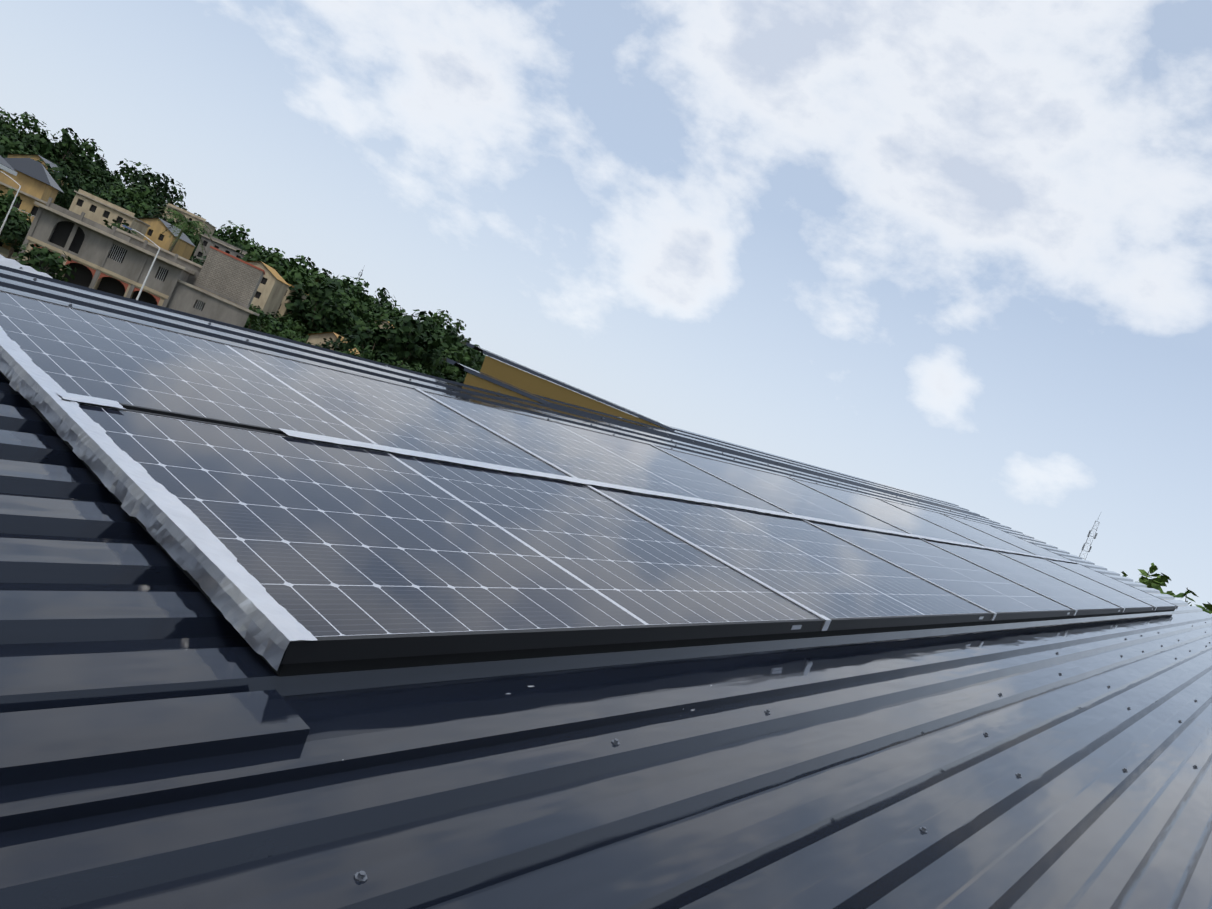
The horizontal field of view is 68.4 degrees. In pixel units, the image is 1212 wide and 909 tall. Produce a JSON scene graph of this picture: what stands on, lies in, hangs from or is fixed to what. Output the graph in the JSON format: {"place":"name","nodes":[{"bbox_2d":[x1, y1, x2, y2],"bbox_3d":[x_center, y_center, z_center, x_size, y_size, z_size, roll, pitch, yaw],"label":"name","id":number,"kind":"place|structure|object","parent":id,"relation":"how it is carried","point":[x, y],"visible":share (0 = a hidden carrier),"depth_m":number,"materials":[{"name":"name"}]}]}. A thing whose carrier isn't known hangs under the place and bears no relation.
{"place":"outdoors","nodes":[
{"label":"outdoors","id":0,"kind":"place"},
{"bbox_2d":[0,246,17,259],"bbox_3d":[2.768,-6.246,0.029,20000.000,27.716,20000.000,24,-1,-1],"label":"terrain","id":1,"kind":"structure","parent":0,"point":[4,252],"depth_m":110.23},
{"bbox_2d":[0,156,17,175],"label":"roof","id":2,"kind":"structure","parent":1,"relation":"on","point":[5,166],"depth_m":40.98,"materials":[{"name":"grey metal"}]},
{"bbox_2d":[0,171,20,233],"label":"street lamp","id":3,"kind":"object","parent":1,"relation":"on","point":[2,226],"visible":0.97,"depth_m":91.15,"materials":[{"name":"white metal"}]},
{"bbox_2d":[0,136,28,157],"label":"tree","id":4,"kind":"object","parent":1,"relation":"on","point":[6,145],"visible":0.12,"depth_m":213.05,"materials":[{"name":"green plant"}]},
{"bbox_2d":[0,219,29,258],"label":"tree","id":5,"kind":"object","parent":1,"relation":"on","point":[19,231],"visible":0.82,"depth_m":100.58,"materials":[{"name":"green plant"}]},
{"bbox_2d":[0,196,30,232],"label":"tree","id":6,"kind":"object","parent":1,"relation":"on","point":[5,202],"visible":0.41,"depth_m":106.53,"materials":[{"name":"green plant"}]},
{"bbox_2d":[0,188,31,232],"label":"tree","id":7,"kind":"object","parent":1,"relation":"on","point":[10,197],"visible":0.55,"depth_m":107.26,"materials":[{"name":"green plant"}]},
{"bbox_2d":[3,135,33,153],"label":"tree","id":8,"kind":"object","parent":1,"relation":"on","point":[12,143],"visible":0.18,"depth_m":264.94,"materials":[{"name":"green plant"}]},
{"bbox_2d":[0,109,47,138],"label":"tree","id":9,"kind":"object","parent":1,"relation":"on","point":[26,123],"visible":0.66,"depth_m":392.08,"materials":[{"name":"green plant"}]},
{"bbox_2d":[0,254,51,277],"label":"galvanised metal","id":10,"kind":"object","parent":1,"relation":"on","point":[10,263],"visible":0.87,"depth_m":14.56,"materials":[{"name":"silver metal"}]},
{"bbox_2d":[0,158,63,252],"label":"yellow house","id":11,"kind":"structure","parent":1,"relation":"on","point":[34,179],"depth_m":121.15,"materials":[{"name":"paint"}]},
{"bbox_2d":[8,154,67,193],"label":"building","id":12,"kind":"structure","parent":1,"relation":"on","point":[37,157],"depth_m":208.85,"materials":[{"name":"yellow paint"}]},
{"bbox_2d":[11,242,76,281],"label":"tree","id":13,"kind":"object","parent":1,"relation":"on","point":[55,265],"visible":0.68,"depth_m":68.89,"materials":[{"name":"green plant"}]},
{"bbox_2d":[34,143,73,169],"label":"tree","id":14,"kind":"object","parent":1,"relation":"on","point":[52,156],"visible":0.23,"depth_m":328.85,"materials":[{"name":"green plant"}]},
{"bbox_2d":[30,130,81,174],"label":"tree","id":15,"kind":"object","parent":1,"relation":"on","point":[60,146],"visible":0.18,"depth_m":335.66,"materials":[{"name":"green plant"}]},
{"bbox_2d":[27,127,93,178],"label":"tree","id":16,"kind":"object","parent":1,"relation":"on","point":[72,148],"visible":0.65,"depth_m":331.55,"materials":[{"name":"green plant"}]},
{"bbox_2d":[30,154,102,209],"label":"tree","id":17,"kind":"object","parent":1,"relation":"on","point":[65,199],"visible":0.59,"depth_m":198.08,"materials":[{"name":"green plant"}]},
{"bbox_2d":[57,138,108,172],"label":"tree","id":18,"kind":"object","parent":1,"relation":"on","point":[90,150],"visible":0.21,"depth_m":372.08,"materials":[{"name":"green plant"}]},
{"bbox_2d":[77,158,105,184],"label":"tree","id":19,"kind":"object","parent":1,"relation":"on","point":[94,171],"visible":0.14,"depth_m":357.34,"materials":[{"name":"green plant"}]},
{"bbox_2d":[93,168,123,188],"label":"tree","id":20,"kind":"object","parent":1,"relation":"on","point":[104,175],"visible":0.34,"depth_m":372.47,"materials":[{"name":"green plant"}]},
{"bbox_2d":[69,189,150,238],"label":"building","id":21,"kind":"structure","parent":1,"relation":"on","point":[95,208],"depth_m":169.61,"materials":[{"name":"beige paint"}]},
{"bbox_2d":[99,182,129,202],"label":"tree","id":22,"kind":"object","parent":1,"relation":"on","point":[116,187],"visible":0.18,"depth_m":329.52,"materials":[{"name":"green plant"}]},
{"bbox_2d":[103,219,136,233],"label":"tree","id":23,"kind":"object","parent":1,"relation":"on","point":[118,225],"visible":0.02,"depth_m":139.00,"materials":[{"name":"green plant"}]},
{"bbox_2d":[100,191,143,217],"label":"tree","id":24,"kind":"object","parent":1,"relation":"on","point":[113,199],"visible":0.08,"depth_m":235.86,"materials":[{"name":"green plant"}]},
{"bbox_2d":[108,184,158,217],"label":"tree","id":25,"kind":"object","parent":1,"relation":"on","point":[139,194],"visible":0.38,"depth_m":285.82,"materials":[{"name":"green plant"}]},
{"bbox_2d":[115,198,156,217],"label":"tree","id":26,"kind":"object","parent":1,"relation":"on","point":[130,204],"visible":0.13,"depth_m":237.79,"materials":[{"name":"green plant"}]},
{"bbox_2d":[17,197,259,326],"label":"building","id":27,"kind":"structure","parent":1,"relation":"on","point":[108,260],"depth_m":88.01,"materials":[{"name":"beige paint"}]},
{"bbox_2d":[125,204,151,217],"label":"tree","id":28,"kind":"object","parent":1,"relation":"on","point":[134,209],"visible":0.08,"depth_m":229.12,"materials":[{"name":"green plant"}]},
{"bbox_2d":[122,225,159,299],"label":"street lamp","id":29,"kind":"object","parent":1,"relation":"on","point":[141,289],"visible":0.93,"depth_m":79.39,"materials":[{"name":"white metal"}]},
{"bbox_2d":[114,158,169,194],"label":"tree","id":30,"kind":"object","parent":1,"relation":"on","point":[126,174],"visible":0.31,"depth_m":444.16,"materials":[{"name":"green plant"}]},
{"bbox_2d":[137,194,159,208],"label":"tree","id":31,"kind":"object","parent":1,"relation":"on","point":[153,202],"visible":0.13,"depth_m":326.54,"materials":[{"name":"green plant"}]},
{"bbox_2d":[139,206,166,221],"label":"tree","id":32,"kind":"object","parent":1,"relation":"on","point":[155,211],"visible":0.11,"depth_m":258.17,"materials":[{"name":"green plant"}]},
{"bbox_2d":[127,170,185,206],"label":"tree","id":33,"kind":"object","parent":1,"relation":"on","point":[160,185],"visible":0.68,"depth_m":406.31,"materials":[{"name":"green plant"}]},
{"bbox_2d":[141,184,172,206],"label":"tree","id":34,"kind":"object","parent":1,"relation":"on","point":[161,200],"visible":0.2,"depth_m":407.37,"materials":[{"name":"green plant"}]},
{"bbox_2d":[137,217,195,259],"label":"house","id":35,"kind":"structure","parent":1,"relation":"on","point":[157,234],"depth_m":183.47,"materials":[{"name":"yellow paint"}]},
{"bbox_2d":[155,207,214,260],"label":"palm","id":36,"kind":"object","parent":1,"relation":"on","point":[186,223],"visible":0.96,"depth_m":128.85,"materials":[{"name":"green plant"}]},
{"bbox_2d":[167,218,207,243],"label":"tree","id":37,"kind":"object","parent":1,"relation":"on","point":[170,222],"visible":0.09,"depth_m":232.68,"materials":[{"name":"green plant"}]},
{"bbox_2d":[162,203,215,235],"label":"building","id":38,"kind":"structure","parent":1,"relation":"on","point":[190,216],"depth_m":298.21,"materials":[{"name":"beige"}]},
{"bbox_2d":[192,233,250,261],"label":"building","id":39,"kind":"structure","parent":1,"relation":"on","point":[221,245],"depth_m":219.34,"materials":[{"name":"grey concrete"}]},
{"bbox_2d":[216,220,270,253],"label":"tree","id":40,"kind":"object","parent":1,"relation":"on","point":[233,235],"visible":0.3,"depth_m":351.38,"materials":[{"name":"green plant"}]},
{"bbox_2d":[244,308,279,336],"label":"tree","id":41,"kind":"object","parent":1,"relation":"on","point":[250,321],"visible":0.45,"depth_m":109.22,"materials":[{"name":"green plant"}]},
{"bbox_2d":[245,261,288,317],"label":"house","id":42,"kind":"structure","parent":1,"relation":"on","point":[271,291],"depth_m":174.38,"materials":[{"name":"beige"}]},
{"bbox_2d":[235,245,307,284],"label":"tree","id":43,"kind":"object","parent":1,"relation":"on","point":[287,277],"visible":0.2,"depth_m":214.36,"materials":[{"name":"green plant"}]},
{"bbox_2d":[254,307,293,339],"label":"tree","id":44,"kind":"object","parent":1,"relation":"on","point":[277,324],"visible":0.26,"depth_m":128.62,"materials":[{"name":"green plant"}]},
{"bbox_2d":[272,311,294,329],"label":"tree","id":45,"kind":"object","parent":1,"relation":"on","point":[291,321],"visible":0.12,"depth_m":178.29,"materials":[{"name":"green plant"}]},
{"bbox_2d":[272,317,305,341],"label":"tree","id":46,"kind":"object","parent":1,"relation":"on","point":[299,330],"visible":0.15,"depth_m":154.27,"materials":[{"name":"green plant"}]},
{"bbox_2d":[263,247,316,277],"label":"tree","id":47,"kind":"object","parent":1,"relation":"on","point":[300,267],"visible":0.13,"depth_m":270.68,"materials":[{"name":"green plant"}]},
{"bbox_2d":[271,326,310,344],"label":"tree","id":48,"kind":"object","parent":1,"relation":"on","point":[286,332],"visible":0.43,"depth_m":118.76,"materials":[{"name":"green plant"}]},
{"bbox_2d":[275,284,308,321],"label":"house slope","id":49,"kind":"structure","parent":1,"relation":"on","point":[282,309],"depth_m":189.12,"materials":[{"name":"beige paint"}]},
{"bbox_2d":[276,293,310,330],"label":"tree","id":50,"kind":"object","parent":1,"relation":"on","point":[298,317],"visible":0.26,"depth_m":188.88,"materials":[{"name":"green plant"}]},
{"bbox_2d":[275,255,334,281],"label":"tree","id":51,"kind":"object","parent":1,"relation":"on","point":[308,264],"visible":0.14,"depth_m":282.24,"materials":[{"name":"green plant"}]},
{"bbox_2d":[296,275,322,299],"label":"tree","id":52,"kind":"object","parent":1,"relation":"on","point":[305,283],"visible":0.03,"depth_m":219.41,"materials":[{"name":"green plant"}]},
{"bbox_2d":[302,322,331,336],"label":"tree","id":53,"kind":"object","parent":1,"relation":"on","point":[309,331],"visible":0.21,"depth_m":189.75,"materials":[{"name":"green plant"}]},
{"bbox_2d":[289,267,345,305],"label":"tree","id":54,"kind":"object","parent":1,"relation":"on","point":[316,271],"visible":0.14,"depth_m":237.23,"materials":[{"name":"green plant"}]},
{"bbox_2d":[285,277,358,334],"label":"tree","id":55,"kind":"object","parent":1,"relation":"on","point":[329,292],"visible":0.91,"depth_m":188.70,"materials":[{"name":"green plant"}]},
{"bbox_2d":[307,332,359,353],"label":"house","id":56,"kind":"structure","parent":1,"relation":"on","point":[315,338],"depth_m":149.39,"materials":[{"name":"beige"}]},
{"bbox_2d":[303,297,366,336],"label":"tree","id":57,"kind":"object","parent":1,"relation":"on","point":[320,307],"visible":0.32,"depth_m":193.40,"materials":[{"name":"green plant"}]},
{"bbox_2d":[305,298,371,340],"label":"tree","id":58,"kind":"object","parent":1,"relation":"on","point":[363,324],"visible":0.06,"depth_m":206.06,"materials":[{"name":"green plant"}]},
{"bbox_2d":[321,334,363,357],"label":"bush","id":59,"kind":"object","parent":1,"relation":"on","point":[357,341],"visible":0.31,"depth_m":134.34,"materials":[{"name":"green plant"}]},
{"bbox_2d":[323,283,371,322],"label":"tree","id":60,"kind":"object","parent":1,"relation":"on","point":[355,307],"visible":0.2,"depth_m":247.85,"materials":[{"name":"green plant"}]},
{"bbox_2d":[338,341,375,359],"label":"bush","id":61,"kind":"object","parent":1,"relation":"on","point":[370,356],"visible":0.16,"depth_m":131.40,"materials":[{"name":"green plant"}]},
{"bbox_2d":[337,275,378,309],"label":"tree","id":62,"kind":"object","parent":1,"relation":"on","point":[357,289],"visible":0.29,"depth_m":329.99,"materials":[{"name":"green plant"}]},
{"bbox_2d":[351,325,397,364],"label":"tree","id":63,"kind":"object","parent":1,"relation":"on","point":[383,356],"visible":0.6,"depth_m":196.41,"materials":[{"name":"green plant"}]},
{"bbox_2d":[367,287,396,310],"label":"tree","id":64,"kind":"object","parent":1,"relation":"on","point":[382,296],"visible":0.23,"depth_m":455.54,"materials":[{"name":"green plant"}]},
{"bbox_2d":[360,311,409,364],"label":"tree","id":65,"kind":"object","parent":1,"relation":"on","point":[373,323],"visible":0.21,"depth_m":219.29,"materials":[{"name":"green plant"}]},
{"bbox_2d":[373,303,405,320],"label":"tree","id":66,"kind":"object","parent":1,"relation":"on","point":[397,313],"visible":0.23,"depth_m":302.60,"materials":[{"name":"green plant"}]},
{"bbox_2d":[391,360,431,375],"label":"bush","id":67,"kind":"object","parent":1,"relation":"on","point":[403,365],"visible":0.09,"depth_m":150.53,"materials":[{"name":"green plant"}]},
{"bbox_2d":[375,309,464,375],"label":"tree","id":68,"kind":"object","parent":1,"relation":"on","point":[413,336],"visible":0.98,"depth_m":199.43,"materials":[{"name":"green plant"}]},
{"bbox_2d":[392,330,449,374],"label":"tree","id":69,"kind":"object","parent":1,"relation":"on","point":[440,369],"visible":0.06,"depth_m":214.88,"materials":[{"name":"green plant"}]},
{"bbox_2d":[403,352,447,379],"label":"bush","id":70,"kind":"object","parent":1,"relation":"on","point":[411,364],"visible":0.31,"depth_m":201.35,"materials":[{"name":"green plant"}]},
{"bbox_2d":[419,309,465,336],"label":"tree","id":71,"kind":"object","parent":1,"relation":"on","point":[440,319],"visible":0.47,"depth_m":466.68,"materials":[{"name":"green plant"}]},
{"bbox_2d":[426,338,477,380],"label":"tree","id":72,"kind":"object","parent":1,"relation":"on","point":[455,355],"visible":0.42,"depth_m":230.33,"materials":[{"name":"green plant"}]},
{"bbox_2d":[445,373,465,383],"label":"bush","id":73,"kind":"object","parent":1,"relation":"on","point":[459,379],"visible":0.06,"depth_m":202.85,"materials":[{"name":"green plant"}]},
{"bbox_2d":[444,344,483,382],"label":"tree","id":74,"kind":"object","parent":1,"relation":"on","point":[479,355],"visible":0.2,"depth_m":242.44,"materials":[{"name":"green plant"}]},
{"bbox_2d":[1079,513,1100,559],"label":"mast","id":75,"kind":"object","parent":1,"relation":"on","point":[1088,540],"visible":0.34,"depth_m":260.99,"materials":[{"name":"grey metal"}]},
{"bbox_2d":[1121,562,1174,597],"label":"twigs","id":76,"kind":"object","parent":1,"relation":"on","point":[1158,582],"visible":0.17,"depth_m":25.58,"materials":[{"name":"green plant"}]},
{"bbox_2d":[1174,587,1211,613],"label":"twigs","id":77,"kind":"object","parent":1,"relation":"on","point":[1208,607],"visible":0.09,"depth_m":24.87,"materials":[{"name":"green plant"}]},
{"bbox_3d":[2.436,1.247,4.661,7.300,0.330,21.000,28,10,38],"label":"roof body","id":78,"kind":"object","parent":1,"relation":"on","visible":0},
{"bbox_2d":[443,358,550,404],"bbox_3d":[-0.737,-0.482,6.209,0.296,0.144,0.900,28,10,38],"label":"verge strip","id":79,"kind":"object","parent":78,"relation":"attached to","point":[473,380],"visible":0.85,"depth_m":5.99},
{"bbox_2d":[0,265,1202,712],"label":"roof","id":80,"kind":"structure","parent":78,"relation":"on","point":[104,599],"depth_m":1.58,"materials":[{"name":"grey metal"}]},
{"bbox_2d":[0,326,316,670],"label":"metal flashing","id":81,"kind":"object","parent":80,"relation":"on","point":[264,623],"visible":1,"depth_m":1.64,"materials":[{"name":"metal"}]},
{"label":"rails","id":82,"kind":"object","parent":80,"relation":"on","visible":0},
{"bbox_2d":[0,290,570,476],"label":"panel","id":83,"kind":"object","parent":82,"relation":"on","point":[128,364],"visible":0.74,"depth_m":2.90,"materials":[{"name":"blue glass"}]},
{"bbox_2d":[0,371,1174,676],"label":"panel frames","id":84,"kind":"object","parent":82,"relation":"in","point":[296,669],"visible":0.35,"depth_m":1.88,"materials":[{"name":"black"}]},
{"bbox_2d":[76,401,823,663],"bbox_3d":[-0.295,0.213,2.427,1.134,0.039,1.900,28,10,38],"label":"panel","id":85,"kind":"object","parent":84,"relation":"on","point":[341,552],"visible":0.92,"depth_m":2.08,"materials":[{"name":"blue glass"}]},
{"bbox_2d":[56,391,1076,562],"bbox_3d":[2.280,0.599,6.517,0.079,0.100,11.492,27,10,38],"label":"metal rail","id":86,"kind":"object","parent":84,"relation":"on","point":[85,399],"visible":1,"depth_m":3.24,"materials":[{"name":"metal"}]},
{"bbox_2d":[422,390,790,513],"bbox_3d":[0.084,0.036,4.633,1.134,0.039,1.900,27,10,38],"label":"panel","id":87,"kind":"object","parent":82,"relation":"on","point":[582,453],"visible":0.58,"depth_m":4.47,"materials":[{"name":"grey glass"}]},
{"bbox_2d":[654,445,909,533],"bbox_3d":[1.264,0.281,6.125,1.134,0.039,1.900,27,10,38],"label":"panel","id":88,"kind":"object","parent":82,"relation":"on","point":[791,495],"visible":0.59,"depth_m":6.02,"materials":[{"name":"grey glass"}]},
{"bbox_2d":[414,388,1175,630],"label":"clamps","id":89,"kind":"object","parent":82,"relation":"attached to","point":[826,624],"visible":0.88,"depth_m":3.95,"materials":[{"name":"aluminium"}]},
{"bbox_2d":[588,484,992,630],"bbox_3d":[0.888,0.459,3.922,1.134,0.040,1.900,28,10,38],"label":"panel","id":90,"kind":"object","parent":89,"relation":"on","point":[841,584],"visible":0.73,"depth_m":3.69,"materials":[{"name":"blue glass"}]},
{"bbox_2d":[804,519,1074,620],"bbox_3d":[2.071,0.705,5.417,1.134,0.040,1.900,28,10,38],"label":"panel","id":91,"kind":"object","parent":89,"relation":"on","point":[1003,598],"visible":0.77,"depth_m":5.26,"materials":[{"name":"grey glass"}]},
{"bbox_2d":[921,538,1123,615],"bbox_3d":[3.254,0.951,6.912,1.134,0.040,1.900,28,10,38],"label":"panel","id":92,"kind":"object","parent":89,"relation":"on","point":[1082,602],"visible":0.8,"depth_m":6.79,"materials":[{"name":"grey glass"}]},
{"bbox_2d":[995,550,1155,612],"bbox_3d":[4.437,1.197,8.406,1.134,0.039,1.900,27,10,38],"label":"panel","id":93,"kind":"object","parent":89,"relation":"on","point":[1128,603],"visible":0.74,"depth_m":8.32,"materials":[{"name":"grey glass"}]},
{"bbox_2d":[1045,558,1177,610],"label":"panel","id":94,"kind":"object","parent":89,"relation":"on","point":[1158,603],"visible":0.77,"depth_m":9.84,"materials":[{"name":"grey glass"}]},
{"bbox_2d":[792,478,987,548],"bbox_3d":[2.450,0.528,7.623,1.134,0.040,1.900,28,10,38],"label":"panel","id":95,"kind":"object","parent":82,"relation":"on","point":[896,516],"visible":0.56,"depth_m":7.55,"materials":[{"name":"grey glass"}]},
{"bbox_2d":[881,499,1034,555],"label":"panel","id":96,"kind":"object","parent":82,"relation":"on","point":[965,530],"visible":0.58,"depth_m":9.07,"materials":[{"name":"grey glass"}]},
{"bbox_2d":[944,514,1071,560],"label":"panel","id":97,"kind":"object","parent":82,"relation":"on","point":[1014,540],"visible":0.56,"depth_m":10.59,"materials":[{"name":"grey glass"}]},
{"bbox_2d":[0,619,1211,908],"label":"roof front","id":98,"kind":"structure","parent":78,"relation":"on","point":[832,797],"depth_m":1.62,"materials":[{"name":"grey metal"}]},
{"bbox_2d":[19,267,1209,881],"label":"screws","id":99,"kind":"object","parent":98,"relation":"attached to","point":[361,877],"visible":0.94,"depth_m":2.07,"materials":[{"name":"grey metal"}]},
{"bbox_2d":[0,611,1211,831],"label":"roof panel","id":100,"kind":"object","parent":78,"relation":"on","point":[64,763],"visible":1,"depth_m":1.35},
{"bbox_2d":[522,394,985,517],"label":"roof","id":101,"kind":"structure","parent":78,"relation":"on","point":[685,435],"depth_m":9.22,"materials":[{"name":"grey metal"}]},
{"bbox_2d":[460,342,674,430],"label":"building","id":102,"kind":"structure","parent":101,"relation":"on","point":[516,377],"depth_m":6.78,"materials":[{"name":"yellow paint"}]},
{"bbox_2d":[112,226,264,308],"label":"house block","id":103,"kind":"structure","parent":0,"point":[228,277],"depth_m":96.16,"materials":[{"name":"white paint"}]},
{"bbox_2d":[0,0,1211,613],"label":"sky","id":104,"kind":"structure","parent":0,"point":[958,252],"materials":[{"name":"blue"}]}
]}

